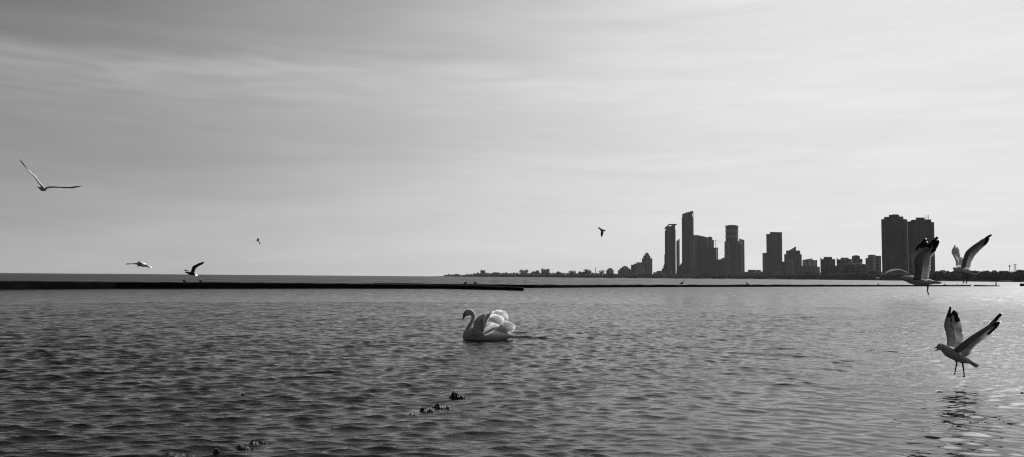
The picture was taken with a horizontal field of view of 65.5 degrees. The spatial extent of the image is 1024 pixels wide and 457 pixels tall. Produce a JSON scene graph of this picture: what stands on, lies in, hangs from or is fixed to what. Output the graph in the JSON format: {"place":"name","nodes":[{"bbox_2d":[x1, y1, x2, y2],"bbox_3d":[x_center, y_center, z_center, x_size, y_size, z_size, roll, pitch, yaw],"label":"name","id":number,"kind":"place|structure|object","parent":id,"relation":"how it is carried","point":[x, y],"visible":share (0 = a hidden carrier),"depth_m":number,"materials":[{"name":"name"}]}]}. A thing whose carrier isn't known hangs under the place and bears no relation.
{"place":"outdoors","nodes":[
{"label":"outdoors","id":0,"kind":"place"},
{"bbox_2d":[20,160,79,190],"bbox_3d":[-7.810,-0.899,13.493,1.085,0.546,0.342,0,-4,14],"label":"gull","id":1,"kind":"object","parent":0,"point":[41,188],"visible":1,"depth_m":13.44,"materials":[{"name":"grey"}]},
{"bbox_2d":[125,261,151,267],"bbox_3d":[-21.501,2.071,45.973,2.450,0.414,1.091,-3,-5,41],"label":"gull","id":2,"kind":"object","parent":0,"point":[141,264],"visible":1,"depth_m":45.88,"materials":[{"name":"grey"}]},
{"bbox_2d":[184,262,203,275],"bbox_3d":[-13.251,1.673,32.942,1.729,0.601,0.359,-2,-4,37],"label":"gull","id":3,"kind":"object","parent":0,"point":[194,267],"visible":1,"depth_m":32.75,"materials":[{"name":"grey"}]},
{"bbox_2d":[0,273,1023,456],"bbox_3d":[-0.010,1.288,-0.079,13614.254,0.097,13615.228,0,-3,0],"label":"water","id":4,"kind":"structure","parent":0,"point":[724,372],"depth_m":11.07,"materials":[{"name":"black liquid"}]},
{"bbox_2d":[161,452,194,456],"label":"rock","id":5,"kind":"object","parent":4,"relation":"in","point":[170,454],"visible":1,"depth_m":5.70,"materials":[{"name":"grey stone"}]},
{"bbox_2d":[213,448,219,454],"bbox_3d":[-2.110,1.625,5.688,0.057,0.109,0.035,0,-3,0],"label":"rock","id":6,"kind":"object","parent":4,"relation":"in","point":[216,452],"visible":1,"depth_m":5.68,"materials":[{"name":"black stone"}]},
{"bbox_2d":[237,444,248,449],"bbox_3d":[-2.032,1.683,6.028,0.117,0.100,0.070,0,-3,0],"label":"rock","id":7,"kind":"object","parent":4,"relation":"in","point":[241,446],"visible":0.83,"depth_m":6.01,"materials":[{"name":"grey stone"}]},
{"bbox_2d":[0,281,523,290],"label":"breakwater","id":8,"kind":"object","parent":4,"relation":"in","point":[4,285],"visible":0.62,"depth_m":72.94,"materials":[{"name":"black stone"}]},
{"bbox_2d":[420,407,436,412],"bbox_3d":[-0.809,1.809,7.689,0.241,0.175,0.145,0,-3,0],"label":"rock","id":9,"kind":"object","parent":4,"relation":"in","point":[426,410],"visible":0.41,"depth_m":7.67,"materials":[{"name":"grey stone"}]},
{"bbox_2d":[432,403,449,408],"bbox_3d":[-0.692,1.821,7.882,0.235,0.191,0.141,0,-3,0],"label":"rock","id":10,"kind":"object","parent":4,"relation":"in","point":[437,406],"visible":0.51,"depth_m":7.86,"materials":[{"name":"grey stone"}]},
{"bbox_2d":[449,391,461,398],"bbox_3d":[-0.585,1.883,8.548,0.230,0.284,0.138,0,-3,0],"label":"rock","id":11,"kind":"object","parent":4,"relation":"in","point":[454,395],"visible":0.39,"depth_m":8.53,"materials":[{"name":"black stone"}]},
{"bbox_2d":[462,309,515,340],"bbox_3d":[-0.474,2.027,16.436,1.112,0.718,0.608,0,-3,0],"label":"swan","id":12,"kind":"object","parent":4,"relation":"on","point":[495,325],"visible":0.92,"depth_m":16.31,"materials":[{"name":"grey"}]},
{"bbox_2d":[373,283,970,287],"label":"breakwater","id":13,"kind":"object","parent":4,"relation":"in","point":[596,286],"visible":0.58,"depth_m":111.87,"materials":[{"name":"black stone"}]},
{"bbox_2d":[0,0,1023,275],"label":"sky","id":14,"kind":"structure","parent":0,"point":[343,137],"materials":[{"name":"grey"}]},
{"bbox_2d":[445,276,1023,281],"bbox_3d":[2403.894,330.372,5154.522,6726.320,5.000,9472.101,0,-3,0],"label":"shore","id":15,"kind":"structure","parent":0,"point":[790,279],"depth_m":1540.07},
{"bbox_2d":[541,269,549,273],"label":"apartment block","id":16,"kind":"structure","parent":15,"relation":"on","point":[547,271],"depth_m":2746.03,"materials":[{"name":"grey"}]},
{"bbox_2d":[444,272,661,277],"bbox_3d":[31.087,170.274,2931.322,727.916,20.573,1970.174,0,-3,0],"label":"woodland","id":17,"kind":"object","parent":15,"relation":"on","point":[561,274],"visible":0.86,"depth_m":2289.05,"materials":[{"name":"black plant"}]},
{"bbox_2d":[606,268,613,273],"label":"apartment block","id":18,"kind":"structure","parent":15,"relation":"on","point":[610,270],"depth_m":2557.01,"materials":[{"name":"grey"}]},
{"bbox_2d":[618,266,630,273],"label":"apartment block","id":19,"kind":"structure","parent":15,"relation":"on","point":[625,270],"depth_m":2537.61,"materials":[{"name":"grey"}]},
{"bbox_2d":[631,262,644,273],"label":"apartment block","id":20,"kind":"structure","parent":15,"relation":"on","point":[638,267],"depth_m":2519.41,"materials":[{"name":"grey concrete"}]},
{"bbox_2d":[642,253,651,273],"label":"tower","id":21,"kind":"structure","parent":15,"relation":"on","point":[646,259],"depth_m":2537.43,"materials":[{"name":"grey"}]},
{"bbox_2d":[662,224,676,274],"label":"tower","id":22,"kind":"structure","parent":15,"relation":"on","point":[669,266],"depth_m":2618.99,"materials":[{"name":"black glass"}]},
{"bbox_2d":[676,239,679,270],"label":"tower","id":23,"kind":"structure","parent":15,"relation":"on","point":[677,253],"depth_m":2699.42,"materials":[{"name":"black glass"}]},
{"bbox_2d":[676,211,693,275],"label":"tower","id":24,"kind":"structure","parent":15,"relation":"on","point":[687,229],"depth_m":2640.91,"materials":[{"name":"black glass"}]},
{"bbox_2d":[690,235,696,273],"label":"tower","id":25,"kind":"structure","parent":15,"relation":"on","point":[693,253],"depth_m":2579.48,"materials":[{"name":"grey concrete"}]},
{"bbox_2d":[697,235,713,273],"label":"tower","id":26,"kind":"structure","parent":15,"relation":"on","point":[704,244],"depth_m":2601.77,"materials":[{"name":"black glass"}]},
{"bbox_2d":[708,248,717,261],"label":"tower","id":27,"kind":"structure","parent":15,"relation":"on","point":[712,253],"depth_m":2560.24,"materials":[{"name":"black glass"}]},
{"bbox_2d":[702,258,730,274],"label":"office block","id":28,"kind":"structure","parent":15,"relation":"on","point":[722,265],"depth_m":2491.65,"materials":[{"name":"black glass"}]},
{"bbox_2d":[724,225,739,271],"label":"tower","id":29,"kind":"structure","parent":15,"relation":"on","point":[731,232],"depth_m":2625.23,"materials":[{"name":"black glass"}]},
{"bbox_2d":[731,241,741,271],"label":"tower","id":30,"kind":"structure","parent":15,"relation":"on","point":[736,257],"depth_m":2539.16,"materials":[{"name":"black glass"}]},
{"bbox_2d":[739,239,744,271],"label":"tower","id":31,"kind":"structure","parent":15,"relation":"on","point":[743,255],"depth_m":2658.20,"materials":[{"name":"grey"}]},
{"bbox_2d":[725,270,762,275],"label":"office block","id":32,"kind":"structure","parent":15,"relation":"on","point":[756,272],"depth_m":2392.03,"materials":[{"name":"grey"}]},
{"bbox_2d":[762,232,781,275],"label":"tower","id":33,"kind":"structure","parent":15,"relation":"on","point":[772,258],"depth_m":2478.28,"materials":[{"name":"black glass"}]},
{"bbox_2d":[782,247,801,274],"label":"office block","id":34,"kind":"structure","parent":15,"relation":"on","point":[792,262],"depth_m":2345.16,"materials":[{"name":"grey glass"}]},
{"bbox_2d":[659,271,935,279],"bbox_3d":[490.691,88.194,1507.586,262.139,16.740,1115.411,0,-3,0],"label":"woodland","id":35,"kind":"object","parent":15,"relation":"on","point":[873,275],"visible":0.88,"depth_m":1591.77,"materials":[{"name":"black plant"}]},
{"bbox_2d":[798,259,819,274],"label":"office block","id":36,"kind":"structure","parent":15,"relation":"on","point":[809,265],"depth_m":2243.28,"materials":[{"name":"concrete"}]},
{"bbox_2d":[820,257,836,273],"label":"apartment block","id":37,"kind":"structure","parent":15,"relation":"on","point":[827,264],"depth_m":1949.73,"materials":[{"name":"grey glass"}]},
{"bbox_2d":[836,255,862,274],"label":"apartment block","id":38,"kind":"structure","parent":15,"relation":"on","point":[841,262],"depth_m":1901.51,"materials":[{"name":"grey glass"}]},
{"bbox_2d":[843,262,865,274],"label":"apartment block","id":39,"kind":"structure","parent":15,"relation":"on","point":[848,268],"depth_m":1799.46,"materials":[{"name":"black glass"}]},
{"bbox_2d":[865,255,880,274],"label":"apartment block","id":40,"kind":"structure","parent":15,"relation":"on","point":[873,262],"depth_m":1748.66,"materials":[{"name":"concrete"}]},
{"bbox_2d":[876,269,906,279],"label":"arch bridge","id":41,"kind":"structure","parent":15,"relation":"on","point":[891,270],"depth_m":1221.93,"materials":[{"name":"grey paint"}]},
{"bbox_2d":[881,214,907,274],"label":"tower","id":42,"kind":"structure","parent":15,"relation":"on","point":[894,232],"depth_m":1640.79,"materials":[{"name":"brick"}]},
{"bbox_2d":[907,215,934,273],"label":"tower","id":43,"kind":"structure","parent":15,"relation":"on","point":[920,230],"depth_m":1643.89,"materials":[{"name":"brick"}]},
{"bbox_2d":[928,270,1023,280],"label":"woodland","id":44,"kind":"object","parent":15,"relation":"on","point":[1012,275],"visible":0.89,"depth_m":782.95,"materials":[{"name":"black plant"}]},
{"bbox_2d":[898,236,941,294],"bbox_3d":[4.747,0.431,9.154,0.531,0.668,0.478,2,-4,-23],"label":"gull","id":45,"kind":"object","parent":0,"point":[923,254],"visible":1,"depth_m":9.07,"materials":[{"name":"grey"}]},
{"bbox_2d":[934,306,1001,376],"bbox_3d":[5.545,1.374,9.695,0.730,0.855,0.438,-2,-4,30],"label":"gull","id":46,"kind":"object","parent":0,"point":[961,351],"visible":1,"depth_m":9.64,"materials":[{"name":"grey"}]},
{"bbox_2d":[952,234,991,283],"bbox_3d":[6.312,0.431,11.059,0.463,0.670,0.585,0,-4,12],"label":"gull","id":47,"kind":"object","parent":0,"point":[963,265],"visible":1,"depth_m":10.95,"materials":[{"name":"grey"}]}
]}

